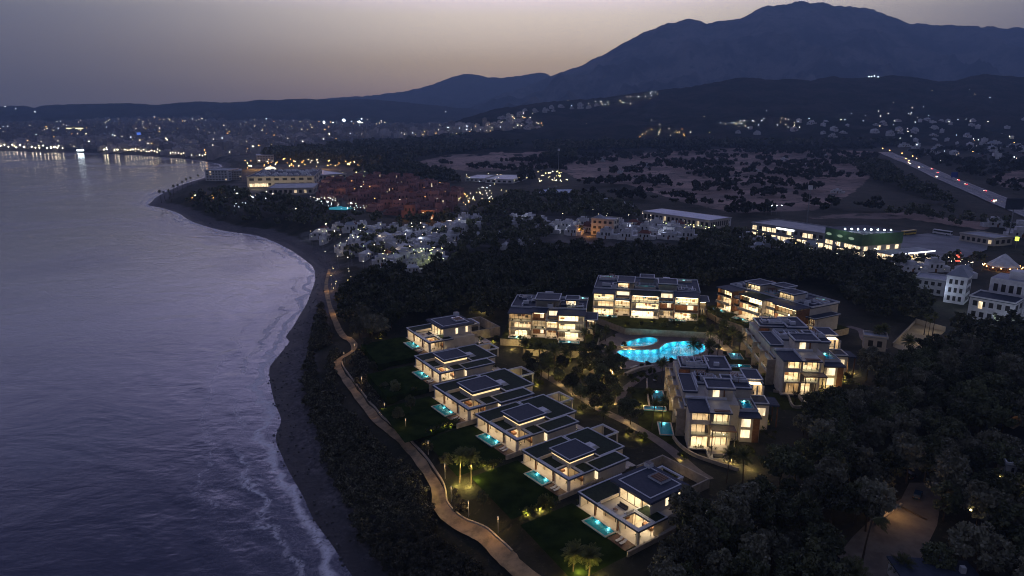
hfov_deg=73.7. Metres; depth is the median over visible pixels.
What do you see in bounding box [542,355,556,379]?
palm tree
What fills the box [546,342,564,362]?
tree
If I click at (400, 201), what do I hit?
red house
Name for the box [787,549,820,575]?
tree
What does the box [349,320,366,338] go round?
tree
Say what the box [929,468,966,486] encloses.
tree
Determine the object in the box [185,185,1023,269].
woodland
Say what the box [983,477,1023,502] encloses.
tree
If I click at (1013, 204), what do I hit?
billboard
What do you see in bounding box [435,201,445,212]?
red house
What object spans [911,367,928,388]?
tree
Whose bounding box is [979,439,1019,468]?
tree
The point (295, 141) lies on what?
town building
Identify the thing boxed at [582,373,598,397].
tree
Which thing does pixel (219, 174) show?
hotel
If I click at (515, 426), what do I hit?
villa
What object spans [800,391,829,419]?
tree
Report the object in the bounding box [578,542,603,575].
palm tree
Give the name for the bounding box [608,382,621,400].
tree
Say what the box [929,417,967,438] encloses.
tree
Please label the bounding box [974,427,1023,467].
tree
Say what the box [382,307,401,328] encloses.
tree
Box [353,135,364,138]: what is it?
town building
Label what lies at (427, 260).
white house
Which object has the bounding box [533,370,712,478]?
footpath
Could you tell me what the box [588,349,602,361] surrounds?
tree
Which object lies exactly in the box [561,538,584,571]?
palm tree
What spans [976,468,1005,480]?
tree
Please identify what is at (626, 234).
white house
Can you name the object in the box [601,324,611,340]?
palm tree
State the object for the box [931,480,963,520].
tree
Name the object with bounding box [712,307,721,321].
palm tree
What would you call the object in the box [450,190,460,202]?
red house
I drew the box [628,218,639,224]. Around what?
white house
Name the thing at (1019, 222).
white house
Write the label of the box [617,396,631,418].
tree
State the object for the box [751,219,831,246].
showroom
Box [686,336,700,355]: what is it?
palm tree
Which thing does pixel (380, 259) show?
white house
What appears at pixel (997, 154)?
white house
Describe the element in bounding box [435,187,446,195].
red house
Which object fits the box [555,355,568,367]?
tree
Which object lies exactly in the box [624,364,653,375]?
planter wall
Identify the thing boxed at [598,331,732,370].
pool terrace
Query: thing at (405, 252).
white house
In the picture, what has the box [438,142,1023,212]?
field scrub
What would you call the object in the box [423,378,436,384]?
pool deck
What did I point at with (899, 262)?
white house
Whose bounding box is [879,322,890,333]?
palm tree
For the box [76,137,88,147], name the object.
town building
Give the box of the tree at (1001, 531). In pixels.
[985,525,1008,540]
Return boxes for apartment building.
[507,291,597,340]
[591,214,619,234]
[592,274,709,320]
[664,354,779,462]
[713,278,840,329]
[740,316,859,404]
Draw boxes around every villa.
[406,311,499,352]
[414,343,500,381]
[432,366,534,420]
[475,391,583,451]
[521,424,635,491]
[576,455,709,545]
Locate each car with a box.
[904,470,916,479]
[912,489,922,500]
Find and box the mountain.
[469,1,1023,114]
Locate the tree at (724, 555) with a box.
[703,547,732,575]
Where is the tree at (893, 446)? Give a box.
[887,432,909,452]
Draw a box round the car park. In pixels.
[884,233,987,263]
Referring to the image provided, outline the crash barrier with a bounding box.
[886,152,1023,209]
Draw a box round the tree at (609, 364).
[594,359,614,381]
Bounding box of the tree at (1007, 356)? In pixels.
[992,352,1023,366]
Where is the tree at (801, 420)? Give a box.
[792,414,812,435]
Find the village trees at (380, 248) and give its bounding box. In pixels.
[321,218,583,259]
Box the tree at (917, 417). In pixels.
[900,412,921,431]
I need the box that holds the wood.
[333,237,1023,575]
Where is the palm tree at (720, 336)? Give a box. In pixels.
[717,333,724,355]
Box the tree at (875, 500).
[854,486,887,531]
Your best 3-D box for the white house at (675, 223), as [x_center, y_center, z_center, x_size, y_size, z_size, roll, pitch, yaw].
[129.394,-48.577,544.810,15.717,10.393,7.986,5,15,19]
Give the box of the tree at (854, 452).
[836,446,868,481]
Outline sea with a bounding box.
[0,151,351,575]
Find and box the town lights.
[0,76,1014,200]
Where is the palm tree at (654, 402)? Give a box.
[650,396,660,429]
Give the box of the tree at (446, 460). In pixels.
[438,452,453,464]
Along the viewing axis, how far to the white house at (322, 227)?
553.95 m
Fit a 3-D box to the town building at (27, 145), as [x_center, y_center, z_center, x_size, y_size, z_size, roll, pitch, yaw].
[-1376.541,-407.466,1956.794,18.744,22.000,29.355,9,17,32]
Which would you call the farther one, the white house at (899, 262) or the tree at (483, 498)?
the white house at (899, 262)
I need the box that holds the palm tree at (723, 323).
[718,318,729,340]
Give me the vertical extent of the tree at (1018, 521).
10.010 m
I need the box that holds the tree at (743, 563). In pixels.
[722,548,770,575]
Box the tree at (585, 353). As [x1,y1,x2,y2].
[578,350,591,357]
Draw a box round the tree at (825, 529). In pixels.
[800,521,846,559]
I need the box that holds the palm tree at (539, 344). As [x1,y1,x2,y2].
[531,339,546,364]
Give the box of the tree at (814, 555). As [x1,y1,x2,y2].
[797,536,859,575]
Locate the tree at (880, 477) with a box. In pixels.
[868,474,892,487]
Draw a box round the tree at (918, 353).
[912,346,935,363]
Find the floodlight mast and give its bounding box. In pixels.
[806,185,812,222]
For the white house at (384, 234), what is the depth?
505.40 m
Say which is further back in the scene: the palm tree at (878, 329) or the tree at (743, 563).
the palm tree at (878, 329)
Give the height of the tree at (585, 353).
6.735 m
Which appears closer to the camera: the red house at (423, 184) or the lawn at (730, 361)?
the lawn at (730, 361)
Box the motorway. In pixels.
[879,152,1023,216]
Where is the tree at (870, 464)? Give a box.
[843,443,883,479]
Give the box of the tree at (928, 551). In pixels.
[920,540,958,571]
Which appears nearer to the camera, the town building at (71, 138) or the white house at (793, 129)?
the white house at (793, 129)
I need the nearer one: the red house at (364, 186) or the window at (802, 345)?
the window at (802, 345)
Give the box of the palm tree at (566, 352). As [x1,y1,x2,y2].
[560,347,570,358]
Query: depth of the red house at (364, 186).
818.46 m
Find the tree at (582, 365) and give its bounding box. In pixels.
[576,356,589,369]
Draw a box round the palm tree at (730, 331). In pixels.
[725,325,738,346]
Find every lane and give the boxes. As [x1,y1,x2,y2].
[824,483,940,575]
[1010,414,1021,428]
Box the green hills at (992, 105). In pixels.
[435,74,1023,156]
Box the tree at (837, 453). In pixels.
[821,448,851,482]
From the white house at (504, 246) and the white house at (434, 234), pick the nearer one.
the white house at (504, 246)
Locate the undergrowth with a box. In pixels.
[298,302,460,529]
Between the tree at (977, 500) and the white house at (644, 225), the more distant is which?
the white house at (644, 225)
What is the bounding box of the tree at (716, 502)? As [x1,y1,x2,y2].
[711,490,737,511]
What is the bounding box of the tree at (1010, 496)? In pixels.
[963,486,1014,524]
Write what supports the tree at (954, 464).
on the ground at (512, 534)
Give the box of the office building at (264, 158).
[256,154,273,162]
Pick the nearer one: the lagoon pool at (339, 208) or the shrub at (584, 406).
the shrub at (584, 406)
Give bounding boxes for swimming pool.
[616,341,706,362]
[620,337,658,346]
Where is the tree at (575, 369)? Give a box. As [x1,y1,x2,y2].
[570,366,582,376]
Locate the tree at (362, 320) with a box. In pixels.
[359,313,380,334]
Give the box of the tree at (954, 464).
[924,455,968,510]
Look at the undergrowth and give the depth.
198.63 m
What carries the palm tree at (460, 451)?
on the ground at (512, 534)
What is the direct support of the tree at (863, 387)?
on the ground at (512, 534)
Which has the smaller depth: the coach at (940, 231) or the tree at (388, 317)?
the tree at (388, 317)
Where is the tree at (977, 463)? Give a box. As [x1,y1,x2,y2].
[962,445,990,474]
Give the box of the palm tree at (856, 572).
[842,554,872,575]
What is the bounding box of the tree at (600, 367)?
[593,363,609,378]
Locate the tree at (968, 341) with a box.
[958,333,984,357]
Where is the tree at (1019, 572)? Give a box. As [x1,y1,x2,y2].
[1012,550,1023,575]
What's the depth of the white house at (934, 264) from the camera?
405.96 m
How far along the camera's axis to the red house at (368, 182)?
837.69 m
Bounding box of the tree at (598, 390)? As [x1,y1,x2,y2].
[586,383,603,396]
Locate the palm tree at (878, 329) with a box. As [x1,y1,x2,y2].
[871,324,883,334]
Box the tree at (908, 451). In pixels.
[895,432,927,483]
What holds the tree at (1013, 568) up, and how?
on the ground at (512, 534)
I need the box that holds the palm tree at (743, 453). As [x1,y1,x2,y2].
[732,444,753,482]
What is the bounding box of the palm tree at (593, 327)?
[588,323,597,339]
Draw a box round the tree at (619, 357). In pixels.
[607,353,628,362]
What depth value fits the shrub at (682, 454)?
185.53 m
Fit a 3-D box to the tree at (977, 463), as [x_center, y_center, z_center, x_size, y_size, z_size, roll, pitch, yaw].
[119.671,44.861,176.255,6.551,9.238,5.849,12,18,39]
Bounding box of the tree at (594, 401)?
[588,395,601,411]
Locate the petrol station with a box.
[877,247,934,258]
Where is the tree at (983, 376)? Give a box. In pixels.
[972,372,1005,390]
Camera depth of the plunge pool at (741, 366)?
254.28 m
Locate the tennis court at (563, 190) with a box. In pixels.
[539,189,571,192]
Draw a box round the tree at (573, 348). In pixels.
[566,344,579,362]
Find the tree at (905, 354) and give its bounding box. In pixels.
[893,349,916,366]
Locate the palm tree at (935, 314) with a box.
[931,311,939,334]
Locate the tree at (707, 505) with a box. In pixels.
[676,497,716,530]
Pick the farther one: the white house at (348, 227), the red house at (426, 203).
the red house at (426, 203)
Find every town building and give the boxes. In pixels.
[0,139,8,146]
[12,141,24,146]
[14,138,30,143]
[24,142,38,148]
[36,135,46,142]
[42,137,54,146]
[50,144,64,148]
[53,136,63,143]
[61,140,71,146]
[65,137,75,140]
[71,140,76,147]
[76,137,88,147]
[80,144,96,150]
[86,139,96,145]
[96,137,105,145]
[97,145,106,151]
[102,138,116,145]
[107,144,117,152]
[117,142,131,152]
[131,145,143,150]
[139,140,145,146]
[144,146,151,151]
[145,139,162,146]
[151,139,164,150]
[160,149,172,154]
[164,142,175,150]
[165,134,175,139]
[172,146,184,154]
[173,138,188,144]
[181,136,192,140]
[184,143,203,152]
[184,147,193,156]
[188,139,198,142]
[189,149,204,157]
[190,135,202,142]
[191,134,205,142]
[198,142,207,151]
[206,145,224,159]
[207,134,218,139]
[213,140,225,149]
[215,132,224,136]
[222,136,234,141]
[223,141,235,150]
[227,149,239,154]
[234,135,245,140]
[234,146,246,153]
[239,139,250,147]
[250,141,260,153]
[251,133,263,137]
[251,139,264,149]
[258,138,269,145]
[269,136,284,142]
[270,141,278,145]
[282,139,293,145]
[291,139,302,144]
[294,136,306,139]
[301,139,313,142]
[308,134,320,140]
[315,133,325,139]
[325,136,336,140]
[327,131,338,138]
[333,130,344,137]
[341,135,352,138]
[348,131,355,136]
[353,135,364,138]
[358,131,366,135]
[369,129,379,137]
[380,129,390,135]
[394,132,402,137]
[407,130,414,135]
[410,126,417,131]
[416,130,424,136]
[427,130,437,135]
[438,130,447,134]
[449,129,460,133]
[453,125,462,131]
[462,128,471,132]
[473,123,479,130]
[482,117,488,125]
[484,125,493,132]
[502,121,512,130]
[510,123,520,128]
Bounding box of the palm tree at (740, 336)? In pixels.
[735,331,746,355]
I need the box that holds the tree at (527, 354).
[522,350,532,363]
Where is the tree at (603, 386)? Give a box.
[596,383,607,397]
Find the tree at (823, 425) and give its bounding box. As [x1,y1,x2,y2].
[807,417,853,448]
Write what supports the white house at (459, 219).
on the ground at (512, 534)
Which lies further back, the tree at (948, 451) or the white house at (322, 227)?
the white house at (322, 227)
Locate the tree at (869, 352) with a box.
[857,346,879,381]
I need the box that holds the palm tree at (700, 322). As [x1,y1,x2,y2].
[694,317,706,325]
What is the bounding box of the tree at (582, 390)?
[572,383,587,397]
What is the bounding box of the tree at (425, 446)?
[421,440,433,454]
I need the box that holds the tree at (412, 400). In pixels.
[404,394,415,409]
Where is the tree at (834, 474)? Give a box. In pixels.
[814,455,848,493]
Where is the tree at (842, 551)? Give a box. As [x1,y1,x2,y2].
[821,533,845,555]
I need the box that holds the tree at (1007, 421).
[993,408,1019,432]
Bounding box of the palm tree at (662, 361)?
[657,356,668,381]
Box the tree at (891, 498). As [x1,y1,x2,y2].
[844,475,900,521]
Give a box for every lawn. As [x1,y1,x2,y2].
[380,396,455,442]
[424,425,505,475]
[472,460,557,519]
[520,503,635,575]
[631,387,667,408]
[638,410,675,443]
[726,350,753,370]
[768,392,806,410]
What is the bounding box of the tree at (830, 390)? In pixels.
[823,385,849,405]
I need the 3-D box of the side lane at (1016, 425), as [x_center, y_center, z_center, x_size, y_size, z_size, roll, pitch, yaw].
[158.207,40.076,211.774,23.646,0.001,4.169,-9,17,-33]
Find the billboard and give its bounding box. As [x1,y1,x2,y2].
[1005,198,1023,234]
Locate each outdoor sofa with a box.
[617,501,627,509]
[624,508,633,514]
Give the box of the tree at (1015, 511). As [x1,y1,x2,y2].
[981,499,1023,539]
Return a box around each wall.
[341,361,512,551]
[429,375,469,391]
[456,418,476,428]
[506,449,522,459]
[558,477,602,500]
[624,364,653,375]
[627,527,675,556]
[646,378,649,405]
[672,435,738,471]
[874,503,902,523]
[892,320,915,345]
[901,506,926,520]
[916,319,945,330]
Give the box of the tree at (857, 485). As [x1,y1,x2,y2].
[842,481,878,525]
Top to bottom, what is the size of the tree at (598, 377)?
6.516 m
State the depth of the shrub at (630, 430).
199.88 m
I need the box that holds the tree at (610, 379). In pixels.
[604,374,618,386]
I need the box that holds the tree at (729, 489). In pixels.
[725,484,741,494]
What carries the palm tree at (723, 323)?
on the pool terrace at (619, 338)
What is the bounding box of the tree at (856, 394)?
[845,389,865,410]
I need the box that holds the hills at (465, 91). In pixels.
[317,73,549,107]
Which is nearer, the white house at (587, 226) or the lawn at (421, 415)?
the lawn at (421, 415)
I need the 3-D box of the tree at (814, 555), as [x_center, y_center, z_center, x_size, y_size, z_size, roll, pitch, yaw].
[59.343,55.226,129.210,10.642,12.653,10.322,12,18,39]
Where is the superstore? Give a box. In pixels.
[824,225,903,256]
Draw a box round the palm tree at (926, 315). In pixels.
[923,313,930,334]
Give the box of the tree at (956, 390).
[948,381,979,400]
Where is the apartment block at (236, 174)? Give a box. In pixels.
[232,168,242,179]
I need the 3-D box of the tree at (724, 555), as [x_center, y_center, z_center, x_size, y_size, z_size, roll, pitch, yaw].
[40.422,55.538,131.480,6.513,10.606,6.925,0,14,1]
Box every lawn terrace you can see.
[361,337,418,370]
[367,365,433,404]
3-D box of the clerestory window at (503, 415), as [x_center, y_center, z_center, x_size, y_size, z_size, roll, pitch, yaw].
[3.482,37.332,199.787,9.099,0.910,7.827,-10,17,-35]
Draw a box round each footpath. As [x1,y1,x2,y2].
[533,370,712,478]
[614,367,664,404]
[773,389,806,408]
[847,326,886,348]
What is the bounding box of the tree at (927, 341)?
[921,333,945,357]
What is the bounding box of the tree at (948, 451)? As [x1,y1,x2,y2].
[939,447,970,483]
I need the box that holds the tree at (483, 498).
[476,490,488,506]
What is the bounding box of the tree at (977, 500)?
[959,479,1000,525]
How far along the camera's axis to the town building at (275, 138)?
1963.76 m
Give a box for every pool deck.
[413,348,427,353]
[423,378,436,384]
[447,414,464,422]
[493,444,513,455]
[544,483,565,495]
[607,533,634,550]
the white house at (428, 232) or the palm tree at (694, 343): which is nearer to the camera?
the palm tree at (694, 343)
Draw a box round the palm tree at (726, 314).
[722,310,732,328]
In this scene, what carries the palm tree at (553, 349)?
on the ground at (512, 534)
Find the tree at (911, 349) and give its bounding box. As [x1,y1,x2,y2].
[906,345,925,353]
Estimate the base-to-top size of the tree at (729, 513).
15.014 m
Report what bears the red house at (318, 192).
on the ground at (512, 534)
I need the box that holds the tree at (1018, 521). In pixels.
[977,497,1023,525]
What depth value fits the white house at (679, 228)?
529.15 m
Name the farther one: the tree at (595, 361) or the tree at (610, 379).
the tree at (595, 361)
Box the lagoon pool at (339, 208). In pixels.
[329,206,351,209]
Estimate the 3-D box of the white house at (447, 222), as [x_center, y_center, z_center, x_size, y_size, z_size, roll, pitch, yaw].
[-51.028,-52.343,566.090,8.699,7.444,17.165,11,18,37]
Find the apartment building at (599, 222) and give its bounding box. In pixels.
[591,214,619,234]
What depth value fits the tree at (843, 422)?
183.74 m
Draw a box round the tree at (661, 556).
[651,546,678,571]
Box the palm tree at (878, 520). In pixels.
[861,517,889,559]
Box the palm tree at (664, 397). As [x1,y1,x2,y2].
[659,395,667,426]
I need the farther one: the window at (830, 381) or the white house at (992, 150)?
the white house at (992, 150)
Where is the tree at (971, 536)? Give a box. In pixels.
[946,521,1017,573]
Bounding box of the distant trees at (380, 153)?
[260,132,957,202]
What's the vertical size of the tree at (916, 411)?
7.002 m
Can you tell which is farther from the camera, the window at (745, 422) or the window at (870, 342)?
the window at (870, 342)
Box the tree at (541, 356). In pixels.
[537,351,553,365]
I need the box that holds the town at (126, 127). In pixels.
[0,115,454,142]
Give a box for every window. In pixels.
[435,357,466,363]
[459,387,499,395]
[503,415,543,425]
[549,311,556,314]
[552,453,593,463]
[617,291,628,294]
[661,294,672,297]
[713,390,719,396]
[740,430,749,437]
[741,419,750,426]
[758,408,765,415]
[799,343,805,348]
[826,368,834,374]
[826,378,833,384]
[868,340,872,346]
[877,341,881,347]
[993,283,997,290]
[1001,284,1005,291]
[1008,286,1013,293]
[1016,287,1021,294]
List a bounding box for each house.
[309,228,330,239]
[316,186,324,197]
[318,225,330,230]
[319,232,331,244]
[320,187,333,199]
[325,193,339,200]
[326,176,335,181]
[331,183,339,187]
[331,221,343,230]
[333,187,347,194]
[334,196,343,205]
[334,242,347,252]
[335,175,343,181]
[335,181,346,186]
[336,247,350,256]
[342,194,356,206]
[342,221,355,232]
[345,179,355,183]
[347,191,357,194]
[348,175,357,181]
[348,235,357,243]
[349,245,361,256]
[350,184,359,190]
[350,228,361,236]
[351,239,364,244]
[353,173,362,177]
[353,202,369,209]
[356,195,362,202]
[357,220,369,227]
[358,184,371,190]
[358,190,370,202]
[358,248,375,261]
[362,240,379,254]
[365,173,376,178]
[365,180,375,184]
[366,202,383,211]
[367,196,379,202]
[368,225,379,232]
[370,187,384,193]
[371,184,381,188]
[371,192,378,196]
[371,253,386,265]
[373,171,380,177]
[373,234,384,244]
[375,222,386,228]
[377,178,389,183]
[377,193,393,202]
[378,182,388,186]
[378,198,391,208]
[379,230,389,236]
[382,250,390,255]
[383,208,401,215]
[384,233,397,248]
[386,184,395,190]
[387,222,401,230]
[387,252,402,262]
[388,182,397,187]
[388,241,398,249]
[389,172,399,181]
[389,203,403,207]
[390,198,406,206]
[394,191,409,202]
[395,247,412,262]
[398,185,408,190]
[401,203,416,217]
[402,224,410,230]
[403,173,413,176]
[403,231,420,238]
[404,178,415,184]
[405,263,422,272]
[406,257,423,265]
[407,187,417,191]
[408,197,419,202]
[408,238,415,244]
[409,181,419,189]
[411,251,428,261]
[412,239,426,245]
[412,242,424,251]
[413,235,435,245]
[416,180,427,188]
[416,191,425,199]
[418,189,428,194]
[418,226,427,232]
[419,200,432,208]
[420,205,429,208]
[423,252,444,264]
[425,229,442,235]
[425,244,434,252]
[426,190,438,197]
[426,235,439,245]
[428,179,437,186]
[428,232,440,236]
[429,194,441,207]
[431,249,448,259]
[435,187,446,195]
[435,189,444,195]
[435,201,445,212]
[438,184,449,195]
[441,195,452,201]
[441,237,456,246]
[443,220,451,229]
[443,230,461,240]
[446,201,457,211]
[448,222,460,229]
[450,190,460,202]
[451,187,463,198]
[457,212,469,218]
[457,216,465,222]
[459,223,468,232]
[475,221,481,229]
[500,241,507,249]
[512,219,520,226]
[521,213,532,219]
[539,215,550,224]
[545,223,560,233]
[551,219,565,229]
[561,219,573,226]
[564,225,582,235]
[566,222,585,232]
[574,216,588,224]
[583,223,590,231]
[596,226,616,238]
[615,223,637,234]
[617,228,637,240]
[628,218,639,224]
[635,229,655,239]
[636,221,657,231]
[644,227,660,236]
[650,217,666,225]
[653,224,662,228]
[657,229,681,240]
[659,223,679,232]
[668,221,679,225]
[675,219,689,227]
[675,226,685,231]
[678,227,697,239]
[748,236,770,248]
[750,241,763,250]
[790,126,797,131]
[805,240,821,250]
[807,120,816,124]
[830,126,838,131]
[830,188,844,193]
[870,129,879,132]
[885,130,894,135]
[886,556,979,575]
[891,252,916,265]
[895,126,902,130]
[898,142,911,146]
[900,260,928,271]
[916,271,946,295]
[921,257,950,271]
[929,125,938,129]
[943,265,973,304]
[949,150,959,154]
[951,264,977,278]
[963,133,971,137]
[980,216,1005,227]
[988,145,997,151]
[992,151,1001,158]
[997,449,1023,484]
[1003,226,1023,237]
[1005,220,1023,229]
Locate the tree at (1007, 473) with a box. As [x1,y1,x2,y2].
[986,468,1015,481]
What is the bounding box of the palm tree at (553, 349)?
[545,341,561,368]
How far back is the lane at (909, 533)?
152.61 m
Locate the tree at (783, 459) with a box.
[757,442,805,486]
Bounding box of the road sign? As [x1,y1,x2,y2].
[951,172,957,179]
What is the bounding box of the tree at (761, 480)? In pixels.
[748,474,775,498]
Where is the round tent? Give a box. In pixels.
[983,254,1023,272]
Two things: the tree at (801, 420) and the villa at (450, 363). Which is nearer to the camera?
the tree at (801, 420)
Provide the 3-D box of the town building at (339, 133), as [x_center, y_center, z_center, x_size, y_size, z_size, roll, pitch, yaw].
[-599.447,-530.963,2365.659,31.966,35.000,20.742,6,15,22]
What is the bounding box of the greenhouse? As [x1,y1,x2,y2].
[465,174,494,181]
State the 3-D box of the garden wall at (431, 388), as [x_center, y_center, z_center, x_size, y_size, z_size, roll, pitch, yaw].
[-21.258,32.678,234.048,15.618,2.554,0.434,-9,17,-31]
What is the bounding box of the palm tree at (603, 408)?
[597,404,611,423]
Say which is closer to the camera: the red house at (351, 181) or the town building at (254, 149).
the red house at (351, 181)
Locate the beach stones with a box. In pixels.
[209,222,365,571]
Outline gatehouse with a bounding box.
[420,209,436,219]
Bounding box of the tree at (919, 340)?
[915,338,933,346]
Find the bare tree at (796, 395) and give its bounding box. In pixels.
[793,386,800,403]
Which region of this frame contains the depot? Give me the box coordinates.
[959,231,1013,245]
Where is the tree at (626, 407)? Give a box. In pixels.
[618,398,644,423]
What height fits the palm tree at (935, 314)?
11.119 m
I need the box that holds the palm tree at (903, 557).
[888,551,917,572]
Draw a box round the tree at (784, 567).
[772,551,819,575]
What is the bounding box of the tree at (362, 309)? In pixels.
[351,304,370,333]
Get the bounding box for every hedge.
[425,418,464,431]
[468,457,504,468]
[519,499,560,515]
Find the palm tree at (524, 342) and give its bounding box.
[518,335,531,351]
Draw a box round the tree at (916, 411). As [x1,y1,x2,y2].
[908,408,925,428]
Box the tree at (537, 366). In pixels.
[533,362,549,379]
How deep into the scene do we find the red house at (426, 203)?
664.01 m
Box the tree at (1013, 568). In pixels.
[1006,552,1023,575]
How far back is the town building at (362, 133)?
2400.41 m
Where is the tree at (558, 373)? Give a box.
[553,368,564,381]
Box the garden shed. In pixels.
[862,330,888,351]
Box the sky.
[0,0,1023,107]
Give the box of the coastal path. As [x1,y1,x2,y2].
[324,269,540,575]
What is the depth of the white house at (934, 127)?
1944.81 m
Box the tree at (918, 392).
[903,386,924,409]
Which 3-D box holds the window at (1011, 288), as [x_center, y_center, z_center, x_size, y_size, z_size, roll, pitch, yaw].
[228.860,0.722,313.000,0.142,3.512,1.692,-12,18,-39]
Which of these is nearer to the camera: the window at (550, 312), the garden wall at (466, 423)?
the garden wall at (466, 423)
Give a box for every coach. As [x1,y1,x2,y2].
[902,229,916,234]
[932,229,952,234]
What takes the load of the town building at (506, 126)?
on the green hills at (992, 105)
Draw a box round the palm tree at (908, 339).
[901,333,916,349]
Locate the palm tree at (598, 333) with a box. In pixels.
[594,330,603,339]
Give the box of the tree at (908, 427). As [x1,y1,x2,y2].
[885,412,920,438]
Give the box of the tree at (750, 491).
[731,481,765,531]
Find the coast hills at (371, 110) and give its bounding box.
[0,99,486,123]
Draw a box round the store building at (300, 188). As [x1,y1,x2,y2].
[267,183,318,194]
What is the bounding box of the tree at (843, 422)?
[829,417,860,444]
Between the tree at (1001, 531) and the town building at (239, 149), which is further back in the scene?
the town building at (239, 149)
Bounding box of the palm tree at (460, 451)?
[451,446,466,482]
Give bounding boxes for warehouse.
[320,170,346,179]
[485,174,526,182]
[643,208,729,229]
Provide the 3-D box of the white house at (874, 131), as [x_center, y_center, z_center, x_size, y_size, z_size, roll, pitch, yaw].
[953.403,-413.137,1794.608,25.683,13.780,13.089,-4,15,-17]
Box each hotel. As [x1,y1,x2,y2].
[204,168,238,180]
[967,269,1023,319]
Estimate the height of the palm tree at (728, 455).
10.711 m
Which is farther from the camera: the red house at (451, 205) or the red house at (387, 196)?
the red house at (387, 196)
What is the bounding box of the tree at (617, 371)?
[612,361,625,377]
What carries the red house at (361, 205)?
on the ground at (512, 534)
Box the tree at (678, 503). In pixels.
[668,484,705,528]
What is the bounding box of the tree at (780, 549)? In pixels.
[756,526,792,564]
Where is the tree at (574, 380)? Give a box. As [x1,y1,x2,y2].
[562,373,579,394]
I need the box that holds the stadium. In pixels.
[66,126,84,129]
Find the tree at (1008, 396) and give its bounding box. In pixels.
[985,389,1023,424]
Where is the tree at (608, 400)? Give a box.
[601,392,613,405]
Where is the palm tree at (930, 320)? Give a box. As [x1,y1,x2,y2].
[927,318,934,335]
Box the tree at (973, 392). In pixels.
[962,377,990,402]
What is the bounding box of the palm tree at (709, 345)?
[704,337,715,354]
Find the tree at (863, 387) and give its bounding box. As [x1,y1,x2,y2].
[852,385,868,401]
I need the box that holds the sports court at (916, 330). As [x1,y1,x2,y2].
[892,323,944,349]
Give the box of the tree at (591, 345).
[587,340,605,350]
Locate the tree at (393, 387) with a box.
[390,379,400,391]
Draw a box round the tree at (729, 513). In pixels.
[715,492,757,540]
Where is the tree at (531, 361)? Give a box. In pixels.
[523,358,539,377]
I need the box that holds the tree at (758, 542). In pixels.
[735,531,770,571]
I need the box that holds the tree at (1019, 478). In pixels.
[1015,472,1023,492]
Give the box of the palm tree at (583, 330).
[580,327,588,343]
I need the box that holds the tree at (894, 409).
[880,403,911,441]
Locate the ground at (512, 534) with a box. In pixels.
[0,120,1023,575]
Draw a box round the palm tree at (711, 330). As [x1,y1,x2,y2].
[704,325,717,342]
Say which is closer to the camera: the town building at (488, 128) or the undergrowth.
the undergrowth
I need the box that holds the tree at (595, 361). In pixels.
[590,357,604,368]
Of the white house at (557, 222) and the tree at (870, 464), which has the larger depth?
the white house at (557, 222)
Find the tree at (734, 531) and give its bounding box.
[716,524,753,557]
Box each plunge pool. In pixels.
[403,341,420,349]
[412,370,429,379]
[431,403,455,416]
[476,432,501,446]
[523,469,551,485]
[558,340,579,343]
[581,515,616,537]
[598,314,617,317]
[643,405,666,411]
[651,390,664,402]
[657,422,673,435]
[727,353,744,359]
[729,364,751,368]
[731,316,750,322]
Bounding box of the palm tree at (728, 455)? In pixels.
[720,443,738,482]
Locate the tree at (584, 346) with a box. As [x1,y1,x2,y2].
[580,342,595,351]
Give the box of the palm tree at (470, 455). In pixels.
[461,447,481,484]
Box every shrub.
[355,525,373,538]
[377,331,386,337]
[450,418,458,426]
[453,499,467,511]
[487,459,498,466]
[492,335,498,340]
[524,506,533,514]
[534,378,543,385]
[535,493,554,511]
[578,404,586,410]
[625,428,633,434]
[627,386,635,392]
[631,377,639,382]
[636,431,647,438]
[639,372,648,377]
[644,387,654,395]
[648,367,655,373]
[677,451,688,459]
[843,372,851,379]
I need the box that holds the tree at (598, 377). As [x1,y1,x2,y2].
[588,374,603,383]
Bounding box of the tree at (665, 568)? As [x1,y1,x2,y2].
[647,557,687,575]
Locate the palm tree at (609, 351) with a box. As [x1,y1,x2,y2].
[602,344,615,360]
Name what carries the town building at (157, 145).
on the ground at (512, 534)
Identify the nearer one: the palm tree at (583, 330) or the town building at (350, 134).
the palm tree at (583, 330)
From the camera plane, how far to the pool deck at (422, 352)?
264.26 m
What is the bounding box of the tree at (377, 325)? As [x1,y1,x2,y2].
[363,313,390,338]
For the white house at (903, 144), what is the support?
on the ground at (512, 534)
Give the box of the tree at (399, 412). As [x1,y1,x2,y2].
[391,406,404,418]
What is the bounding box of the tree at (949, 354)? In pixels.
[935,348,961,384]
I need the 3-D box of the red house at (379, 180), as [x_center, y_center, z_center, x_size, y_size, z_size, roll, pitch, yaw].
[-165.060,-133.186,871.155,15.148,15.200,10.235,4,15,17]
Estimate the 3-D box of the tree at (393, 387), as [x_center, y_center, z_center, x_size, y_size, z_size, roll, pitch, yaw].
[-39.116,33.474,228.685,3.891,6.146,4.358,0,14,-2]
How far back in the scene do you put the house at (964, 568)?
135.18 m
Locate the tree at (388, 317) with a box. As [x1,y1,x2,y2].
[378,312,391,330]
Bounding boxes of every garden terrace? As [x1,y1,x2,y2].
[500,323,600,357]
[587,295,706,338]
[706,304,848,335]
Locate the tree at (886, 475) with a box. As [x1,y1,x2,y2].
[864,468,895,486]
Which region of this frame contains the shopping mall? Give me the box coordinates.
[247,168,321,186]

